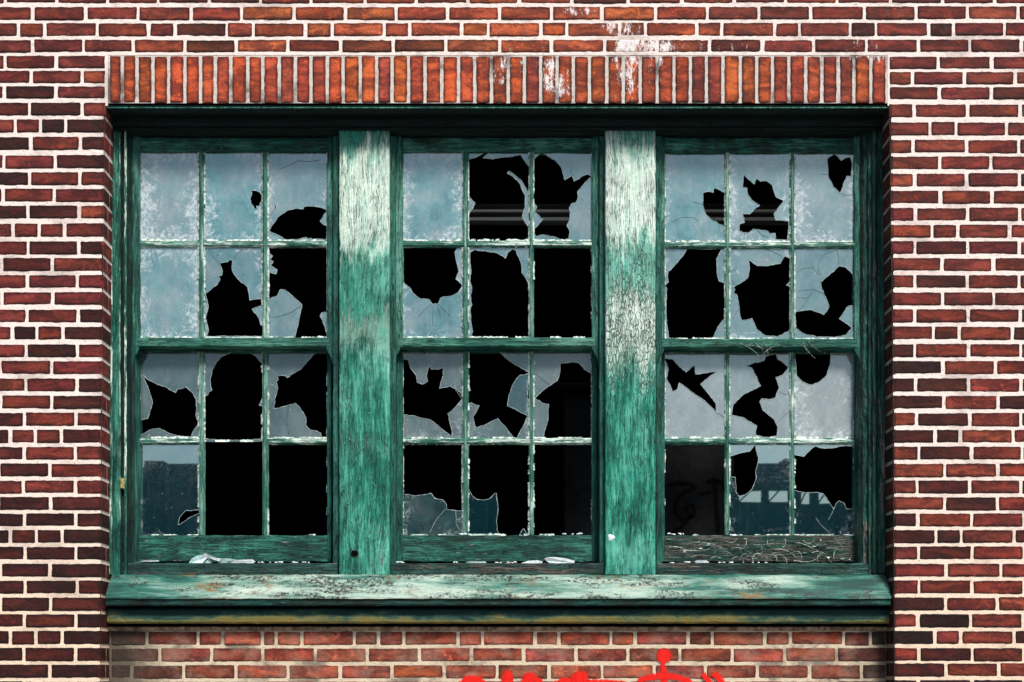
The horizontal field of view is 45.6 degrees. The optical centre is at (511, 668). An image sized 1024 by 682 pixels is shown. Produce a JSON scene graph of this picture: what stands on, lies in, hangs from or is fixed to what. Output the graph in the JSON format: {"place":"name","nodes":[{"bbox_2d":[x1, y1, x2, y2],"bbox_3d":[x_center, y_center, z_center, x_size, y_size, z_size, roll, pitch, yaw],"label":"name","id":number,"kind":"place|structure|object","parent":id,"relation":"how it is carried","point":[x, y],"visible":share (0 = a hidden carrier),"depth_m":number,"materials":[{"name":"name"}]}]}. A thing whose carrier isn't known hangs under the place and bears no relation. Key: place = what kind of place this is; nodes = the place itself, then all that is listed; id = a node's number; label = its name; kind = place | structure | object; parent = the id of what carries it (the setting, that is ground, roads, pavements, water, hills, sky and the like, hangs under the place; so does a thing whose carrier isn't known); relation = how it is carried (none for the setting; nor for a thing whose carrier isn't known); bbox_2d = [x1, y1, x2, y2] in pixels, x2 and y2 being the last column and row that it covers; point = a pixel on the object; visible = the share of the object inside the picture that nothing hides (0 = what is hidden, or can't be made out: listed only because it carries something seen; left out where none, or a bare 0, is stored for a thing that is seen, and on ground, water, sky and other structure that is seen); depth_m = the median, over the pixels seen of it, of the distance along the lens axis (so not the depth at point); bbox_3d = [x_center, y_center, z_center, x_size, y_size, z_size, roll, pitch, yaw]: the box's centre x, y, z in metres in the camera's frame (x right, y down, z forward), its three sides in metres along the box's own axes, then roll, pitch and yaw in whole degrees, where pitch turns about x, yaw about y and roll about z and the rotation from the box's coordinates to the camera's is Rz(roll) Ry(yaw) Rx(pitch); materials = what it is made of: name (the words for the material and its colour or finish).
{"place":"outdoors","nodes":[
{"label":"outdoors","id":0,"kind":"place"},
{"bbox_2d":[142,155,851,562],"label":"interior wall","id":1,"kind":"structure","parent":0,"point":[500,303],"depth_m":12.00,"materials":[{"name":"black"}]},
{"bbox_2d":[562,394,597,562],"bbox_3d":[0.382,0.100,6.060,0.259,2.900,0.140,0,0,0],"label":"interior post","id":2,"kind":"object","parent":1,"relation":"on","point":[577,473],"visible":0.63,"depth_m":6.00,"materials":[{"name":"black"}]},
{"bbox_2d":[550,382,590,388],"bbox_3d":[0.331,-1.377,5.918,0.294,0.022,0.065,0,0,0],"label":"shelf edge","id":3,"kind":"object","parent":2,"relation":"attached to","point":[570,385],"visible":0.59,"depth_m":5.90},
{"bbox_2d":[469,204,788,224],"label":"steel beam","id":4,"kind":"structure","parent":1,"relation":"attached to","point":[511,214],"depth_m":5.55,"materials":[{"name":"grey metal"}]},
{"bbox_2d":[662,445,733,562],"bbox_3d":[0.813,0.197,5.612,0.430,2.706,0.035,0,0,0],"label":"painted board","id":5,"kind":"object","parent":1,"relation":"on","point":[694,488],"visible":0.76,"depth_m":5.60,"materials":[{"name":"black wood"}]},
{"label":"pavement","id":6,"kind":"structure","parent":0,"visible":0},
{"bbox_2d":[0,0,1023,681],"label":"brick wall","id":7,"kind":"structure","parent":6,"relation":"on","point":[942,80],"depth_m":5.00,"materials":[{"name":"red brick"}]},
{"bbox_2d":[105,105,890,626],"bbox_3d":[-0.061,-1.249,5.130,3.298,2.142,0.243,0,0,0],"label":"window frame","id":8,"kind":"object","parent":7,"relation":"attached to","point":[367,579],"visible":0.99,"depth_m":5.11,"materials":[{"name":"green paint"}]},
{"bbox_2d":[135,560,158,562],"bbox_3d":[-1.542,-0.454,5.148,0.101,0.012,0.012,0,0,0],"label":"glass shard","id":9,"kind":"object","parent":8,"relation":"on","point":[147,561],"visible":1,"depth_m":5.15,"materials":[{"name":"white glass"}]},
{"bbox_2d":[189,555,211,562],"bbox_3d":[-1.318,-0.465,5.159,0.098,0.034,0.006,0,0,-4],"label":"glass shard","id":10,"kind":"object","parent":8,"relation":"on","point":[197,558],"visible":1,"depth_m":5.16,"materials":[{"name":"glass"}]},
{"bbox_2d":[193,554,220,562],"bbox_3d":[-1.291,-0.468,5.147,0.126,0.039,0.015,0,0,4],"label":"glass shard","id":11,"kind":"object","parent":8,"relation":"on","point":[203,558],"visible":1,"depth_m":5.15,"materials":[{"name":"white glass"}]},
{"bbox_2d":[217,558,234,562],"bbox_3d":[-1.202,-0.458,5.154,0.092,0.020,0.012,0,0,0],"label":"glass shard","id":12,"kind":"object","parent":8,"relation":"on","point":[224,560],"visible":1,"depth_m":5.15,"materials":[{"name":"glass"}]},
{"bbox_2d":[132,137,332,562],"bbox_3d":[-1.183,-1.352,5.197,0.860,1.795,0.101,0,0,0],"label":"sash window","id":13,"kind":"structure","parent":8,"relation":"attached to","point":[198,218],"depth_m":5.16,"materials":[{"name":"paint"}]},
{"bbox_2d":[227,559,254,562],"bbox_3d":[-1.143,-0.454,5.144,0.120,0.017,0.012,0,0,0],"label":"glass shard","id":14,"kind":"object","parent":8,"relation":"on","point":[244,561],"visible":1,"depth_m":5.14,"materials":[{"name":"white glass"}]},
{"bbox_2d":[465,561,485,562],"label":"glass shard","id":15,"kind":"object","parent":8,"relation":"on","point":[476,562],"visible":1,"depth_m":5.15,"materials":[{"name":"white glass"}]},
{"bbox_2d":[396,137,598,562],"bbox_3d":[-0.067,-1.352,5.197,0.874,1.796,0.100,0,0,0],"label":"sash window","id":16,"kind":"structure","parent":8,"relation":"attached to","point":[435,203],"depth_m":5.16,"materials":[{"name":"paint"}]},
{"bbox_2d":[523,560,542,562],"bbox_3d":[0.083,-0.453,5.145,0.093,0.014,0.011,0,0,0],"label":"glass shard","id":17,"kind":"object","parent":8,"relation":"on","point":[535,561],"visible":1,"depth_m":5.14,"materials":[{"name":"white glass"}]},
{"bbox_2d":[544,557,574,562],"bbox_3d":[0.201,-0.459,5.148,0.130,0.026,0.014,0,0,0],"label":"glass shard","id":18,"kind":"object","parent":8,"relation":"on","point":[555,560],"visible":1,"depth_m":5.15,"materials":[{"name":"white glass"}]},
{"bbox_2d":[694,560,708,562],"bbox_3d":[0.801,-0.454,5.148,0.065,0.012,0.011,0,0,0],"label":"glass shard","id":19,"kind":"object","parent":8,"relation":"on","point":[701,561],"visible":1,"depth_m":5.15,"materials":[{"name":"white glass"}]},
{"bbox_2d":[669,539,842,561],"bbox_3d":[1.036,-0.502,5.178,0.737,0.109,0.019,0,0,0],"label":"dried vine","id":20,"kind":"object","parent":8,"relation":"on","point":[762,551],"visible":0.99,"depth_m":5.18,"materials":[{"name":"brown plant"}]},
{"bbox_2d":[661,136,859,562],"bbox_3d":[1.048,-1.352,5.197,0.871,1.795,0.101,0,0,0],"label":"sash window","id":21,"kind":"structure","parent":8,"relation":"attached to","point":[817,210],"depth_m":5.16,"materials":[{"name":"paint"}]},
{"bbox_2d":[740,340,818,357],"bbox_3d":[1.133,-1.350,5.144,0.339,0.075,0.013,0,0,0],"label":"dried vine","id":22,"kind":"object","parent":21,"relation":"hanging from","point":[774,346],"visible":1,"depth_m":5.14,"materials":[{"name":"plant"}]}
]}

